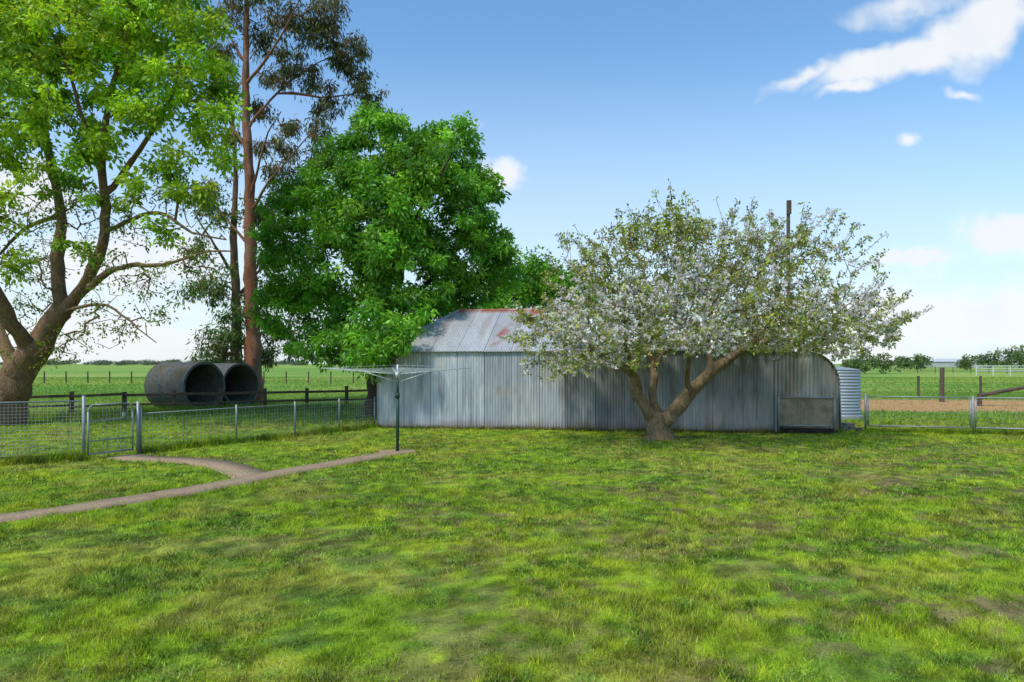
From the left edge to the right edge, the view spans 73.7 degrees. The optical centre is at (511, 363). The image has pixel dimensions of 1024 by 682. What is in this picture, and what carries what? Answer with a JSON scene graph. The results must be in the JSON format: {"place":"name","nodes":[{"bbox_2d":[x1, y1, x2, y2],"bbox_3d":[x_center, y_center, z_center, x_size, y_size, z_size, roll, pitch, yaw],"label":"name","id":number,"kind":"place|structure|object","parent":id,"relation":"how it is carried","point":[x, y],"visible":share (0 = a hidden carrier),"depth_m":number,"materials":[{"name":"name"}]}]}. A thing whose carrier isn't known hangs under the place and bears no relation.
{"place":"outdoors","nodes":[
{"label":"outdoors","id":0,"kind":"place"},
{"bbox_2d":[0,449,415,522],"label":"garden path","id":1,"kind":"structure","parent":0,"point":[243,473],"depth_m":10.80,"materials":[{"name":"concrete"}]},
{"bbox_2d":[321,365,469,450],"bbox_3d":[-2.330,0.910,13.900,2.136,1.780,2.136,0,0,31],"label":"rotary clothesline","id":2,"kind":"object","parent":1,"relation":"on","point":[397,374],"visible":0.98,"depth_m":13.88,"materials":[{"name":"grey metal"}]},
{"bbox_2d":[0,364,1023,681],"bbox_3d":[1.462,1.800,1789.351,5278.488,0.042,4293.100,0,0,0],"label":"ground","id":3,"kind":"structure","parent":0,"point":[744,568],"depth_m":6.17,"materials":[{"name":"green plant"}]},
{"bbox_2d":[0,396,85,461],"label":"wire fence","id":4,"kind":"object","parent":3,"relation":"on","point":[83,406],"visible":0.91,"depth_m":12.55,"materials":[{"name":"grey metal"}]},
{"bbox_2d":[87,401,139,454],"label":"garden gate","id":5,"kind":"structure","parent":3,"relation":"on","point":[137,426],"depth_m":13.26,"materials":[{"name":"metal"}]},
{"bbox_2d":[0,0,252,425],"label":"spreading elm tree","id":6,"kind":"object","parent":3,"relation":"on","point":[27,30],"visible":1,"depth_m":18.35,"materials":[{"name":"green plant"}]},
{"bbox_2d":[144,362,224,409],"bbox_3d":[-12.825,0.880,26.784,2.270,1.900,1.900,0,0,27],"label":"culvert pipe","id":7,"kind":"object","parent":3,"relation":"on","point":[179,377],"visible":0.78,"depth_m":26.50,"materials":[{"name":"grey concrete"}]},
{"bbox_2d":[29,386,366,414],"bbox_3d":[-11.341,1.329,24.628,13.954,0.942,0.200,0,0,-27],"label":"timber rail fence","id":8,"kind":"object","parent":3,"relation":"on","point":[173,394],"visible":0.73,"depth_m":24.63,"materials":[{"name":"brown wood"}]},
{"bbox_2d":[39,371,365,383],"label":"paddock fence","id":9,"kind":"object","parent":3,"relation":"on","point":[131,377],"visible":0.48,"depth_m":60.54,"materials":[{"name":"brown wood"}]},
{"bbox_2d":[213,363,259,406],"bbox_3d":[-12.264,0.900,29.032,2.270,1.860,1.860,0,0,30],"label":"culvert pipe","id":10,"kind":"object","parent":3,"relation":"on","point":[241,377],"visible":0.46,"depth_m":29.38,"materials":[{"name":"grey concrete"}]},
{"bbox_2d":[168,107,311,372],"bbox_3d":[-11.981,-4.989,31.098,6.651,13.603,3.656,0,0,-34],"label":"eucalyptus tree","id":11,"kind":"object","parent":3,"relation":"on","point":[233,338],"visible":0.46,"depth_m":30.15,"materials":[{"name":"green plant"}]},
{"bbox_2d":[140,397,374,453],"bbox_3d":[-5.635,1.325,16.385,0.043,0.950,6.575,0,0,33],"label":"wire fence","id":12,"kind":"object","parent":3,"relation":"on","point":[280,419],"visible":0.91,"depth_m":15.61,"materials":[{"name":"grey metal"}]},
{"bbox_2d":[186,0,389,404],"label":"eucalyptus tree","id":13,"kind":"object","parent":3,"relation":"on","point":[314,27],"visible":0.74,"depth_m":29.93,"materials":[{"name":"green plant"}]},
{"bbox_2d":[242,99,526,416],"bbox_3d":[-4.317,-3.471,21.629,9.660,10.574,7.646,0,0,0],"label":"ash tree","id":14,"kind":"object","parent":3,"relation":"on","point":[387,242],"visible":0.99,"depth_m":21.51,"materials":[{"name":"green plant"}]},
{"bbox_2d":[0,344,1023,373],"bbox_3d":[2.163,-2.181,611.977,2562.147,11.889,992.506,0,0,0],"label":"distant trees","id":15,"kind":"object","parent":3,"relation":"on","point":[1012,356],"visible":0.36,"depth_m":148.97,"materials":[{"name":"green plant"}]},
{"bbox_2d":[476,244,598,318],"bbox_3d":[1.331,-1.789,30.760,6.408,7.205,3.838,0,0,0],"label":"ash tree","id":16,"kind":"object","parent":3,"relation":"on","point":[529,294],"visible":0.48,"depth_m":30.25,"materials":[{"name":"green plant"}]},
{"bbox_2d":[377,308,776,432],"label":"corrugated iron shed","id":17,"kind":"structure","parent":3,"relation":"on","point":[491,387],"depth_m":18.57,"materials":[{"name":"metal"}]},
{"bbox_2d":[500,178,933,439],"bbox_3d":[4.318,-1.098,16.062,9.235,5.932,7.308,0,0,-14],"label":"apple blossom tree","id":18,"kind":"object","parent":3,"relation":"on","point":[786,330],"visible":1,"depth_m":14.77,"materials":[{"name":"white plant"}]},
{"bbox_2d":[520,432,923,461],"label":"fallen petals","id":19,"kind":"object","parent":3,"relation":"on","point":[722,442],"visible":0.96,"depth_m":15.31,"materials":[{"name":"white plant"}]},
{"bbox_2d":[786,200,791,351],"bbox_3d":[12.140,-2.675,29.985,0.200,8.950,0.230,0,0,0],"label":"utility pole","id":20,"kind":"object","parent":3,"relation":"on","point":[788,207],"visible":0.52,"depth_m":29.93,"materials":[{"name":"wood"}]},
{"bbox_2d":[777,352,841,432],"bbox_3d":[8.000,0.737,19.458,1.757,2.105,3.988,0,0,9],"label":"curved iron lean to","id":21,"kind":"object","parent":3,"relation":"on","point":[808,393],"visible":0.88,"depth_m":18.01,"materials":[{"name":"grey metal"}]},
{"bbox_2d":[836,367,863,419],"bbox_3d":[10.660,0.950,22.400,1.560,1.700,1.560,0,0,0],"label":"water tank","id":22,"kind":"object","parent":3,"relation":"on","point":[850,381],"visible":0.46,"depth_m":21.72,"materials":[{"name":"metal"}]},
{"bbox_2d":[842,422,862,431],"bbox_3d":[9.012,1.724,18.628,0.889,0.175,1.318,0,0,0],"label":"rubble pile","id":23,"kind":"object","parent":3,"relation":"on","point":[847,426],"visible":0.39,"depth_m":18.38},
{"bbox_2d":[924,359,958,366],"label":"farm shed","id":24,"kind":"structure","parent":3,"relation":"on","point":[943,363],"depth_m":330.00,"materials":[{"name":"white metal"}]},
{"bbox_2d":[939,367,944,401],"bbox_3d":[20.149,0.990,32.000,0.220,1.622,0.220,0,0,0],"label":"strainer post","id":25,"kind":"object","parent":3,"relation":"on","point":[942,382],"visible":0.91,"depth_m":31.93,"materials":[{"name":"wood"}]},
{"bbox_2d":[861,376,1023,395],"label":"paddock fence","id":26,"kind":"object","parent":3,"relation":"on","point":[918,382],"visible":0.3,"depth_m":35.79,"materials":[{"name":"brown wood"}]},
{"bbox_2d":[864,394,1023,431],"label":"wire fence","id":27,"kind":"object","parent":3,"relation":"on","point":[866,411],"depth_m":17.60,"materials":[{"name":"metal"}]},
{"bbox_2d":[865,367,1023,372],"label":"paddock fence","id":28,"kind":"object","parent":3,"relation":"on","point":[988,370],"visible":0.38,"depth_m":123.92,"materials":[{"name":"white wood"}]},
{"bbox_2d":[955,359,989,367],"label":"farm shed","id":29,"kind":"structure","parent":3,"relation":"on","point":[974,365],"depth_m":300.00,"materials":[{"name":"white metal"}]},
{"bbox_2d":[976,366,1023,375],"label":"stock yard rails","id":30,"kind":"object","parent":3,"relation":"on","point":[993,368],"visible":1,"depth_m":99.59,"materials":[{"name":"white metal"}]},
{"bbox_2d":[977,386,1023,405],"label":"fallen log","id":31,"kind":"object","parent":3,"relation":"on","point":[984,394],"visible":0.84,"depth_m":28.93,"materials":[{"name":"grey wood"}]},
{"bbox_2d":[0,397,1023,465],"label":"long grass","id":32,"kind":"structure","parent":0,"point":[149,448],"depth_m":17.95,"materials":[{"name":"green plant"}]},
{"bbox_2d":[0,0,1023,363],"label":"sky","id":33,"kind":"structure","parent":0,"point":[905,118],"materials":[{"name":"blue"}]}
]}

